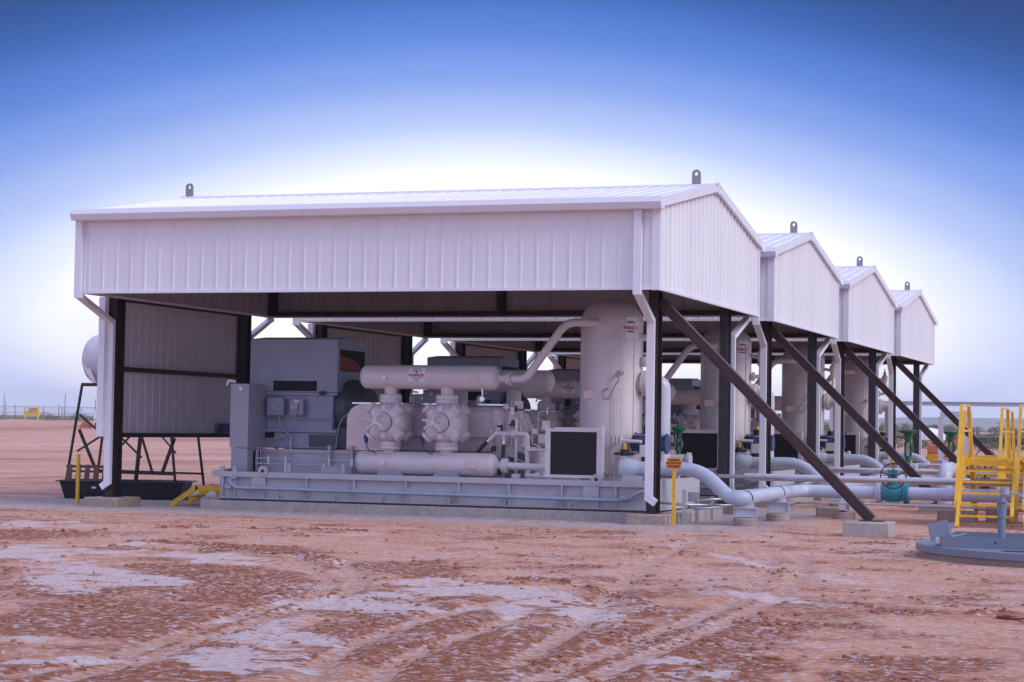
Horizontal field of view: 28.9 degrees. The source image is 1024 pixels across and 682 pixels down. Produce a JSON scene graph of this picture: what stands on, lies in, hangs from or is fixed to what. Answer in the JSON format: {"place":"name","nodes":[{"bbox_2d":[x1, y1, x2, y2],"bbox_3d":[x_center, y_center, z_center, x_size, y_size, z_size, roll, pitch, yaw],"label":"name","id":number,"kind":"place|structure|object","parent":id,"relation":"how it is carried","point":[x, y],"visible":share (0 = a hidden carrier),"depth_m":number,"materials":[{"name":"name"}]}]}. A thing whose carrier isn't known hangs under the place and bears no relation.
{"place":"outdoors","nodes":[
{"label":"outdoors","id":0,"kind":"place"},
{"bbox_2d":[0,498,807,533],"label":"gravel","id":1,"kind":"structure","parent":0,"point":[48,503],"depth_m":49.54,"materials":[{"name":"gravel"}]},
{"bbox_2d":[0,415,1023,681],"bbox_3d":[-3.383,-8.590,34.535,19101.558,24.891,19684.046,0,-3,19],"label":"ground","id":2,"kind":"structure","parent":0,"point":[34,457],"depth_m":27.09,"materials":[{"name":"red soil"}]},
{"bbox_2d":[3,568,21,572],"bbox_3d":[-7.473,3.436,29.772,0.285,0.091,0.275,2,-3,-30],"label":"rock","id":3,"kind":"object","parent":2,"relation":"on","point":[10,570],"visible":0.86,"depth_m":29.71,"materials":[{"name":"stone"}]},
{"bbox_2d":[24,407,38,420],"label":"gate board","id":4,"kind":"object","parent":2,"relation":"on","point":[29,411],"visible":0.92,"depth_m":282.63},
{"bbox_2d":[0,411,92,420],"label":"brush","id":5,"kind":"object","parent":2,"relation":"on","point":[72,417],"visible":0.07,"depth_m":310.02,"materials":[{"name":"green plant"}]},
{"bbox_2d":[0,402,96,420],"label":"chain link fence","id":6,"kind":"object","parent":2,"relation":"on","point":[43,407],"visible":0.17,"depth_m":293.26,"materials":[{"name":"metal"}]},
{"bbox_2d":[75,454,80,503],"bbox_3d":[-11.795,3.856,54.068,0.102,1.560,0.104,0,-3,19],"label":"marker post","id":7,"kind":"object","parent":2,"relation":"on","point":[77,479],"visible":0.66,"depth_m":54.03,"materials":[{"name":"metal"}]},
{"bbox_2d":[79,420,91,427],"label":"tarp heap","id":8,"kind":"object","parent":2,"relation":"on","point":[84,424],"visible":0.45,"depth_m":222.14,"materials":[{"name":"orange paint"}]},
{"bbox_2d":[93,410,96,426],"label":"service truck","id":9,"kind":"object","parent":2,"relation":"on","point":[94,416],"visible":0.09,"depth_m":221.09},
{"bbox_2d":[55,478,196,499],"bbox_3d":[-11.370,4.391,58.769,3.800,0.550,2.000,1,-2,0],"label":"containment tub","id":10,"kind":"object","parent":2,"relation":"on","point":[157,489],"visible":0.73,"depth_m":57.94,"materials":[{"name":"black plastic"}]},
{"bbox_2d":[66,464,103,480],"bbox_3d":[-12.402,3.928,58.735,1.550,0.550,0.100,1,-20,0],"label":"wooden pallet","id":11,"kind":"object","parent":10,"relation":"in","point":[70,467],"visible":0.41,"depth_m":58.71,"materials":[{"name":"brown wood"}]},
{"bbox_2d":[65,335,204,484],"bbox_3d":[-11.385,2.176,60.393,3.860,4.885,1.850,0,-3,19],"label":"raised tank","id":12,"kind":"object","parent":10,"relation":"on","point":[90,359],"visible":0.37,"depth_m":60.10,"materials":[{"name":"metal"}]},
{"bbox_2d":[169,484,218,505],"bbox_3d":[-8.320,4.253,54.273,1.788,0.699,0.950,0,-3,19],"label":"yellow step","id":13,"kind":"object","parent":2,"relation":"on","point":[204,489],"visible":0.55,"depth_m":53.97,"materials":[{"name":"paint"}]},
{"bbox_2d":[200,498,722,523],"bbox_3d":[-1.321,4.582,52.807,13.000,0.550,4.850,0,-3,19],"label":"concrete pad","id":14,"kind":"object","parent":2,"relation":"on","point":[533,514],"visible":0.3,"depth_m":50.62,"materials":[{"name":"concrete"}]},
{"bbox_2d":[212,445,699,512],"bbox_3d":[-1.540,3.566,52.779,12.300,1.470,4.540,0,-3,19],"label":"steel skid","id":15,"kind":"object","parent":14,"relation":"on","point":[307,476],"visible":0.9,"depth_m":51.17,"materials":[{"name":"paint"}]},
{"bbox_2d":[226,379,267,470],"bbox_3d":[-7.139,2.273,53.642,0.729,2.440,1.200,0,-3,19],"label":"control cabinet","id":16,"kind":"object","parent":15,"relation":"on","point":[248,414],"visible":0.94,"depth_m":53.17,"materials":[{"name":"metal"}]},
{"bbox_2d":[255,456,352,473],"bbox_3d":[-5.460,3.259,52.417,2.830,0.420,0.220,0,-3,19],"label":"conduit rack","id":17,"kind":"object","parent":15,"relation":"on","point":[332,469],"visible":1,"depth_m":52.17,"materials":[{"name":"metal"}]},
{"bbox_2d":[250,337,378,462],"bbox_3d":[-5.356,1.726,54.417,3.209,3.660,2.120,0,-3,19],"label":"electric motor","id":18,"kind":"object","parent":15,"relation":"on","point":[315,388],"visible":0.94,"depth_m":53.68,"materials":[{"name":"grey metal"}]},
{"bbox_2d":[271,404,277,409],"bbox_3d":[-6.413,1.778,53.706,0.200,0.140,0.007,0,-3,19],"label":"box window","id":19,"kind":"structure","parent":18,"relation":"in","point":[273,406],"depth_m":53.70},
{"bbox_2d":[225,476,644,502],"bbox_3d":[-2.085,3.777,50.758,11.540,0.425,0.307,0,-3,19],"label":"drain pipe","id":20,"kind":"object","parent":15,"relation":"attached to","point":[621,499],"visible":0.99,"depth_m":50.63,"materials":[{"name":"metal"}]},
{"bbox_2d":[346,318,600,476],"bbox_3d":[-0.801,1.516,52.615,7.096,4.095,4.554,0,-3,19],"label":"gas compressor","id":21,"kind":"object","parent":15,"relation":"on","point":[450,425],"visible":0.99,"depth_m":51.56,"materials":[{"name":"beige paint"}]},
{"bbox_2d":[475,400,555,478],"bbox_3d":[0.164,2.555,51.341,2.355,2.078,1.270,0,-3,19],"label":"lube piping","id":22,"kind":"object","parent":15,"relation":"on","point":[504,435],"visible":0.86,"depth_m":51.34,"materials":[{"name":"beige paint"}]},
{"bbox_2d":[545,425,604,478],"bbox_3d":[1.571,2.827,49.891,1.490,1.420,0.220,0,-3,19],"label":"radiator","id":23,"kind":"object","parent":15,"relation":"on","point":[574,452],"visible":1,"depth_m":49.83,"materials":[{"name":"metal"}]},
{"bbox_2d":[579,298,646,480],"bbox_3d":[2.791,1.248,51.220,2.390,4.730,1.774,-1,-3,44],"label":"scrubber vessel","id":24,"kind":"object","parent":15,"relation":"on","point":[612,377],"visible":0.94,"depth_m":50.79,"materials":[{"name":"beige paint"}]},
{"bbox_2d":[630,427,670,461],"bbox_3d":[3.485,2.710,50.371,0.930,1.240,0.630,0,-3,19],"label":"valve actuator","id":25,"kind":"object","parent":24,"relation":"attached to","point":[665,444],"visible":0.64,"depth_m":50.21,"materials":[{"name":"blue paint"}]},
{"bbox_2d":[661,376,670,461],"bbox_3d":[3.782,2.042,50.974,0.575,2.335,0.450,0,-3,19],"label":"riser pipe","id":26,"kind":"object","parent":24,"relation":"attached to","point":[666,408],"visible":0.33,"depth_m":50.77,"materials":[{"name":"metal"}]},
{"bbox_2d":[70,169,895,537],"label":"canopy shed","id":27,"kind":"structure","parent":2,"relation":"on","point":[186,287],"depth_m":50.42,"materials":[{"name":"grey paint"}]},
{"bbox_2d":[218,423,229,432],"bbox_3d":[-8.518,2.588,59.139,0.140,0.280,0.600,0,-3,19],"label":"electrical box","id":28,"kind":"object","parent":27,"relation":"attached to","point":[224,427],"visible":0.86,"depth_m":58.94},
{"bbox_2d":[0,506,1020,681],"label":"pebbles","id":29,"kind":"object","parent":2,"relation":"on","point":[486,580],"visible":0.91,"depth_m":30.48,"materials":[{"name":"stone"}]},
{"bbox_2d":[0,508,1023,681],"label":"clay clods","id":30,"kind":"object","parent":2,"relation":"on","point":[378,661],"visible":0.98,"depth_m":25.27,"materials":[{"name":"soil"}]},
{"bbox_2d":[293,221,955,512],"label":"canopy shed","id":31,"kind":"structure","parent":2,"relation":"on","point":[801,279],"depth_m":65.06,"materials":[{"name":"grey paint"}]},
{"bbox_2d":[636,676,650,679],"bbox_3d":[1.208,3.099,18.271,0.143,0.046,0.123,1,-2,-4],"label":"rock","id":32,"kind":"object","parent":2,"relation":"on","point":[644,677],"visible":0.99,"depth_m":18.25,"materials":[{"name":"stone"}]},
{"bbox_2d":[667,458,681,525],"bbox_3d":[3.862,3.705,47.537,0.380,1.820,0.080,0,-3,19],"label":"warning sign","id":33,"kind":"object","parent":2,"relation":"on","point":[673,464],"visible":1,"depth_m":47.53,"materials":[{"name":"metal"}]},
{"bbox_2d":[670,425,692,477],"bbox_3d":[4.619,3.554,55.272,0.719,2.415,0.440,0,-3,19],"label":"control valve","id":34,"kind":"object","parent":2,"relation":"on","point":[678,430],"visible":0.62,"depth_m":55.20,"materials":[{"name":"green paint"}]},
{"bbox_2d":[645,489,738,524],"bbox_3d":[4.921,4.135,49.331,1.909,0.950,3.006,-1,-3,39],"label":"strut rack","id":35,"kind":"object","parent":2,"relation":"on","point":[693,497],"visible":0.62,"depth_m":48.50,"materials":[{"name":"metal"}]},
{"bbox_2d":[440,256,977,477],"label":"canopy shed","id":36,"kind":"structure","parent":2,"relation":"on","point":[868,303],"depth_m":76.31,"materials":[{"name":"grey paint"}]},
{"bbox_2d":[733,491,757,526],"bbox_3d":[5.643,4.144,48.105,0.600,1.050,0.600,0,-3,11],"label":"pipe stand","id":37,"kind":"object","parent":2,"relation":"on","point":[744,515],"visible":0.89,"depth_m":48.04,"materials":[{"name":"metal"}]},
{"bbox_2d":[617,456,1022,504],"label":"process pipe","id":38,"kind":"object","parent":37,"relation":"on","point":[630,469],"visible":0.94,"depth_m":50.30,"materials":[{"name":"metal"}]},
{"bbox_2d":[614,445,644,460],"bbox_3d":[3.101,2.905,49.955,1.096,0.600,0.358,1,-2,-7],"label":"regulator","id":39,"kind":"object","parent":38,"relation":"attached to","point":[624,451],"visible":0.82,"depth_m":49.88,"materials":[{"name":"metal"}]},
{"bbox_2d":[718,474,1022,484],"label":"slim pipe","id":40,"kind":"object","parent":38,"relation":"attached to","point":[841,478],"visible":0.69,"depth_m":50.98,"materials":[{"name":"metal"}]},
{"bbox_2d":[875,463,909,503],"bbox_3d":[10.015,3.744,52.414,0.862,1.078,0.780,0,-3,19],"label":"gate valve","id":41,"kind":"object","parent":38,"relation":"attached to","point":[892,492],"visible":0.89,"depth_m":52.32,"materials":[{"name":"teal paint"}]},
{"bbox_2d":[699,496,813,504],"bbox_3d":[2.962,5.186,65.140,13.000,0.550,4.850,0,-3,19],"label":"concrete pad","id":42,"kind":"object","parent":2,"relation":"on","point":[799,499],"depth_m":62.08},
{"bbox_2d":[529,467,794,496],"bbox_3d":[2.743,4.170,65.113,12.300,1.470,4.540,0,-3,19],"label":"steel skid","id":43,"kind":"object","parent":42,"relation":"on","point":[706,492],"visible":0.09,"depth_m":61.80,"materials":[{"name":"paint"}]},
{"bbox_2d":[410,391,434,405],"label":"control cabinet","id":44,"kind":"object","parent":43,"relation":"on","point":[418,398],"visible":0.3,"depth_m":65.52,"materials":[{"name":"metal"}]},
{"bbox_2d":[427,356,530,408],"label":"electric motor","id":45,"kind":"object","parent":43,"relation":"on","point":[505,363],"visible":0.11,"depth_m":66.06,"materials":[{"name":"grey metal"}]},
{"bbox_2d":[518,342,718,462],"bbox_3d":[3.481,2.121,64.949,7.096,4.095,4.554,0,-3,19],"label":"gas compressor","id":46,"kind":"object","parent":43,"relation":"on","point":[566,388],"visible":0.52,"depth_m":64.02,"materials":[{"name":"beige paint"}]},
{"bbox_2d":[642,407,680,453],"bbox_3d":[4.447,3.160,63.675,2.355,2.078,1.270,0,-3,19],"label":"lube piping","id":47,"kind":"object","parent":43,"relation":"on","point":[672,450],"visible":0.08,"depth_m":63.65,"materials":[{"name":"beige paint"}]},
{"bbox_2d":[675,429,717,469],"bbox_3d":[5.853,3.432,62.225,1.490,1.420,0.220,0,-3,19],"label":"radiator","id":48,"kind":"object","parent":43,"relation":"on","point":[701,446],"visible":0.51,"depth_m":62.13,"materials":[{"name":"metal"}]},
{"bbox_2d":[700,481,758,489],"bbox_3d":[2.197,4.382,63.091,11.540,0.425,0.307,0,-3,19],"label":"drain pipe","id":49,"kind":"object","parent":43,"relation":"attached to","point":[739,487],"visible":0.17,"depth_m":61.29,"materials":[{"name":"metal"}]},
{"bbox_2d":[700,326,759,472],"bbox_3d":[7.074,1.853,63.554,2.390,4.730,1.774,-1,-3,44],"label":"scrubber vessel","id":50,"kind":"object","parent":43,"relation":"on","point":[709,396],"visible":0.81,"depth_m":63.23,"materials":[{"name":"beige paint"}]},
{"bbox_2d":[743,426,774,456],"bbox_3d":[7.767,3.314,62.705,0.930,1.240,0.630,0,-3,19],"label":"valve actuator","id":51,"kind":"object","parent":50,"relation":"attached to","point":[754,436],"visible":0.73,"depth_m":62.57,"materials":[{"name":"metal"}]},
{"bbox_2d":[756,387,774,456],"bbox_3d":[8.065,2.647,63.307,0.575,2.335,0.450,0,-3,19],"label":"riser pipe","id":52,"kind":"object","parent":50,"relation":"attached to","point":[772,407],"visible":0.1,"depth_m":63.16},
{"bbox_2d":[547,282,993,468],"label":"canopy shed","id":53,"kind":"structure","parent":2,"relation":"on","point":[915,321],"depth_m":88.22,"materials":[{"name":"grey paint"}]},
{"bbox_2d":[766,486,789,521],"bbox_3d":[6.811,4.260,50.979,0.600,1.105,0.600,0,-3,11],"label":"pipe stand","id":54,"kind":"object","parent":2,"relation":"on","point":[778,509],"visible":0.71,"depth_m":50.92,"materials":[{"name":"metal"}]},
{"bbox_2d":[816,506,838,516],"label":"concrete block","id":55,"kind":"structure","parent":2,"relation":"on","point":[824,511],"depth_m":53.84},
{"bbox_2d":[829,498,840,506],"bbox_3d":[9.926,4.749,60.439,0.600,1.050,0.600,0,-3,11],"label":"pipe stand","id":56,"kind":"object","parent":2,"relation":"on","point":[833,500],"visible":0.06,"depth_m":60.38,"materials":[{"name":"metal"}]},
{"bbox_2d":[734,453,1022,489],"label":"process pipe","id":57,"kind":"object","parent":56,"relation":"on","point":[744,463],"visible":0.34,"depth_m":61.55,"materials":[{"name":"metal"}]},
{"bbox_2d":[735,443,758,456],"bbox_3d":[7.384,3.510,62.288,1.096,0.600,0.358,1,-2,-7],"label":"regulator","id":58,"kind":"object","parent":57,"relation":"attached to","point":[754,448],"visible":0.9,"depth_m":62.24,"materials":[{"name":"metal"}]},
{"bbox_2d":[830,468,1022,474],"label":"slim pipe","id":59,"kind":"object","parent":57,"relation":"attached to","point":[876,470],"depth_m":63.83,"materials":[{"name":"metal"}]},
{"bbox_2d":[937,462,955,503],"bbox_3d":[12.722,4.122,57.941,0.454,1.180,2.420,0,-3,19],"label":"hump pipe","id":60,"kind":"object","parent":57,"relation":"attached to","point":[947,470],"visible":0.44,"depth_m":56.97,"materials":[{"name":"metal"}]},
{"bbox_2d":[975,449,994,488],"bbox_3d":[15.355,4.186,64.547,0.691,1.351,0.440,0,-3,19],"label":"gate valve","id":61,"kind":"object","parent":57,"relation":"attached to","point":[984,487],"visible":0.45,"depth_m":64.43,"materials":[{"name":"metal"}]},
{"bbox_2d":[832,497,854,518],"bbox_3d":[8.829,4.378,52.922,0.600,1.105,0.600,0,-3,19],"label":"pipe stand","id":62,"kind":"object","parent":2,"relation":"on","point":[843,512],"visible":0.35,"depth_m":52.66,"materials":[{"name":"concrete"}]},
{"bbox_2d":[860,483,869,502],"bbox_3d":[11.093,4.865,63.313,0.600,1.105,0.600,0,-3,11],"label":"pipe stand","id":63,"kind":"object","parent":2,"relation":"on","point":[865,500],"visible":0.09,"depth_m":63.04,"materials":[{"name":"concrete"}]},
{"bbox_2d":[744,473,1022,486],"bbox_3d":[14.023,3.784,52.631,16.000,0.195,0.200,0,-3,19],"label":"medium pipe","id":64,"kind":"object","parent":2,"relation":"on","point":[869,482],"visible":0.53,"depth_m":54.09,"materials":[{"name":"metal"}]},
{"bbox_2d":[713,482,819,494],"bbox_3d":[7.030,3.903,54.192,3.902,0.558,0.993,2,-3,-21],"label":"bent conduit","id":65,"kind":"object","parent":64,"relation":"attached to","point":[810,483],"visible":0.37,"depth_m":54.79,"materials":[{"name":"metal"}]},
{"bbox_2d":[789,502,1021,509],"bbox_3d":[13.539,4.408,50.219,15.251,0.385,1.778,0,-3,28],"label":"thin conduit","id":66,"kind":"object","parent":2,"relation":"on","point":[909,505],"visible":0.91,"depth_m":51.36,"materials":[{"name":"metal"}]},
{"bbox_2d":[897,429,918,475],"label":"control valve","id":67,"kind":"object","parent":2,"relation":"on","point":[908,446],"visible":0.65,"depth_m":71.92,"materials":[{"name":"green paint"}]},
{"bbox_2d":[824,422,1023,451],"bbox_3d":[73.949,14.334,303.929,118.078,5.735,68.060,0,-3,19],"label":"brush","id":68,"kind":"object","parent":2,"relation":"on","point":[991,445],"visible":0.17,"depth_m":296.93,"materials":[{"name":"green plant"}]},
{"bbox_2d":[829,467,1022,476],"bbox_3d":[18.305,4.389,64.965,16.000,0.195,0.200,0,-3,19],"label":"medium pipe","id":69,"kind":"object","parent":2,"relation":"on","point":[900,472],"visible":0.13,"depth_m":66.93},
{"bbox_2d":[829,401,1023,430],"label":"pipe rack","id":70,"kind":"object","parent":2,"relation":"on","point":[989,404],"visible":0.29,"depth_m":102.85,"materials":[{"name":"metal"}]},
{"bbox_2d":[927,454,936,468],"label":"notice board","id":71,"kind":"object","parent":2,"relation":"on","point":[931,457],"visible":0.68,"depth_m":78.60,"materials":[{"name":"yellow paint"}]},
{"bbox_2d":[922,428,945,439],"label":"dome tank","id":72,"kind":"object","parent":2,"relation":"on","point":[933,430],"visible":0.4,"depth_m":161.53,"materials":[{"name":"metal"}]},
{"bbox_2d":[926,436,957,458],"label":"orange machine","id":73,"kind":"object","parent":2,"relation":"on","point":[932,448],"visible":0.19,"depth_m":146.62,"materials":[{"name":"paint"}]},
{"bbox_2d":[886,463,1007,468],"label":"medium pipe","id":74,"kind":"object","parent":2,"relation":"on","point":[927,466],"visible":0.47,"depth_m":79.37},
{"bbox_2d":[942,431,957,463],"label":"control valve","id":75,"kind":"object","parent":2,"relation":"on","point":[951,436],"visible":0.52,"depth_m":83.21,"materials":[{"name":"green paint"}]},
{"bbox_2d":[938,411,967,459],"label":"portal frame","id":76,"kind":"object","parent":2,"relation":"on","point":[940,432],"visible":0.41,"depth_m":104.97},
{"bbox_2d":[937,510,975,522],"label":"concrete block","id":77,"kind":"structure","parent":2,"relation":"on","point":[950,515],"depth_m":52.03,"materials":[{"name":"concrete"}]},
{"bbox_2d":[915,487,1023,567],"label":"tank hatch","id":78,"kind":"object","parent":2,"relation":"on","point":[1002,547],"visible":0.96,"depth_m":35.91,"materials":[{"name":"metal"}]},
{"bbox_2d":[960,410,1014,505],"bbox_3d":[15.296,3.814,63.918,1.420,3.153,4.750,0,-3,19],"label":"crossover stile","id":79,"kind":"object","parent":2,"relation":"on","point":[990,456],"visible":0.27,"depth_m":63.02,"materials":[{"name":"yellow paint"}]},
{"bbox_2d":[954,404,1023,527],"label":"crossover stile","id":80,"kind":"object","parent":2,"relation":"on","point":[972,461],"visible":0.88,"depth_m":49.93,"materials":[{"name":"yellow paint"}]},
{"bbox_2d":[986,506,1017,522],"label":"concrete block","id":81,"kind":"structure","parent":2,"relation":"on","point":[991,512],"depth_m":52.36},
{"bbox_2d":[995,612,1023,619],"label":"rock","id":82,"kind":"object","parent":2,"relation":"on","point":[1012,615],"visible":1,"depth_m":24.88,"materials":[{"name":"stone"}]},
{"bbox_2d":[997,407,1022,505],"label":"crossover stile","id":83,"kind":"object","parent":2,"relation":"on","point":[1000,475],"visible":0.38,"depth_m":55.88,"materials":[{"name":"yellow paint"}]},
{"bbox_2d":[1022,477,1023,529],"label":"crossover stile","id":84,"kind":"object","parent":2,"relation":"on","point":[1023,499],"visible":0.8,"depth_m":48.70,"materials":[{"name":"yellow paint"}]},
{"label":"concrete pad","id":85,"kind":"object","parent":2,"relation":"on","visible":0},
{"bbox_2d":[757,465,859,484],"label":"steel skid","id":86,"kind":"object","parent":85,"relation":"on","point":[797,472],"visible":0.02,"depth_m":74.37,"materials":[{"name":"paint"}]},
{"bbox_2d":[535,398,559,409],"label":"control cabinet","id":87,"kind":"object","parent":86,"relation":"on","point":[557,403],"visible":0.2,"depth_m":78.19,"materials":[{"name":"metal"}]},
{"bbox_2d":[549,369,579,411],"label":"electric motor","id":88,"kind":"object","parent":86,"relation":"on","point":[566,373],"visible":0.02,"depth_m":78.63,"materials":[{"name":"grey metal"}]},
{"bbox_2d":[670,358,796,455],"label":"gas compressor","id":89,"kind":"object","parent":86,"relation":"on","point":[689,399],"visible":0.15,"depth_m":75.95,"materials":[{"name":"beige paint"}]},
{"bbox_2d":[774,430,802,459],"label":"radiator","id":90,"kind":"object","parent":86,"relation":"on","point":[784,447],"visible":0.28,"depth_m":74.47,"materials":[{"name":"metal"}]},
{"bbox_2d":[781,344,834,461],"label":"scrubber vessel","id":91,"kind":"object","parent":86,"relation":"on","point":[794,399],"visible":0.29,"depth_m":75.53,"materials":[{"name":"beige paint"}]},
{"bbox_2d":[820,428,844,453],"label":"valve actuator","id":92,"kind":"object","parent":91,"relation":"attached to","point":[830,437],"visible":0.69,"depth_m":74.91,"materials":[{"name":"metal"}]},
{"bbox_2d":[829,396,844,435],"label":"riser pipe","id":93,"kind":"object","parent":91,"relation":"attached to","point":[831,402],"visible":0.28,"depth_m":75.55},
{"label":"concrete pad","id":94,"kind":"object","parent":2,"relation":"on","visible":0},
{"bbox_2d":[831,462,887,475],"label":"steel skid","id":95,"kind":"object","parent":94,"relation":"on","point":[861,465],"visible":0.04,"depth_m":86.40,"materials":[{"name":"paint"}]},
{"bbox_2d":[669,378,699,414],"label":"electric motor","id":96,"kind":"object","parent":95,"relation":"on","point":[685,383],"visible":0.02,"depth_m":90.60,"materials":[{"name":"grey metal"}]},
{"bbox_2d":[751,369,854,431],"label":"gas compressor","id":97,"kind":"object","parent":95,"relation":"on","point":[778,404],"visible":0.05,"depth_m":88.13,"materials":[{"name":"beige paint"}]},
{"bbox_2d":[825,431,859,453],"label":"radiator","id":98,"kind":"object","parent":95,"relation":"on","point":[852,442],"visible":0.28,"depth_m":86.69,"materials":[{"name":"metal"}]},
{"bbox_2d":[844,357,887,455],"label":"scrubber vessel","id":99,"kind":"object","parent":95,"relation":"on","point":[856,390],"visible":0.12,"depth_m":87.77,"materials":[{"name":"beige paint"}]},
{"bbox_2d":[878,430,887,451],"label":"valve actuator","id":100,"kind":"object","parent":99,"relation":"attached to","point":[883,435],"visible":0.16,"depth_m":87.30,"materials":[{"name":"metal"}]},
{"bbox_2d":[881,402,887,435],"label":"riser pipe","id":101,"kind":"object","parent":99,"relation":"attached to","point":[884,406],"visible":0.28,"depth_m":87.86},
{"bbox_2d":[0,415,1023,438],"bbox_3d":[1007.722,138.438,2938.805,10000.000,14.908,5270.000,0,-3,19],"label":"scrub plain","id":102,"kind":"structure","parent":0,"point":[22,416],"depth_m":777.30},
{"bbox_2d":[0,0,1023,419],"label":"sky","id":103,"kind":"structure","parent":0,"point":[890,132],"materials":[{"name":"blue"}]},
{"bbox_2d":[824,417,1023,430],"bbox_3d":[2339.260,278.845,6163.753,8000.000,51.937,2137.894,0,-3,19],"label":"hills","id":104,"kind":"structure","parent":0,"point":[984,423],"depth_m":5736.13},
{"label":"pipe stand","id":105,"kind":"object","parent":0,"visible":0},
{"bbox_2d":[819,451,1022,478],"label":"process pipe","id":106,"kind":"object","parent":105,"relation":"on","point":[827,459],"visible":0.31,"depth_m":73.69,"materials":[{"name":"metal"}]},
{"bbox_2d":[820,443,834,450],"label":"regulator","id":107,"kind":"object","parent":106,"relation":"attached to","point":[830,446],"visible":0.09,"depth_m":74.58,"materials":[{"name":"metal"}]},
{"bbox_2d":[881,463,997,467],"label":"slim pipe","id":108,"kind":"object","parent":106,"relation":"attached to","point":[929,465],"depth_m":76.15,"materials":[{"name":"metal"}]},
{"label":"pipe stand","id":109,"kind":"object","parent":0,"visible":0},
{"bbox_2d":[878,451,930,468],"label":"process pipe","id":110,"kind":"object","parent":109,"relation":"on","point":[883,456],"visible":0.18,"depth_m":85.90,"materials":[{"name":"metal"}]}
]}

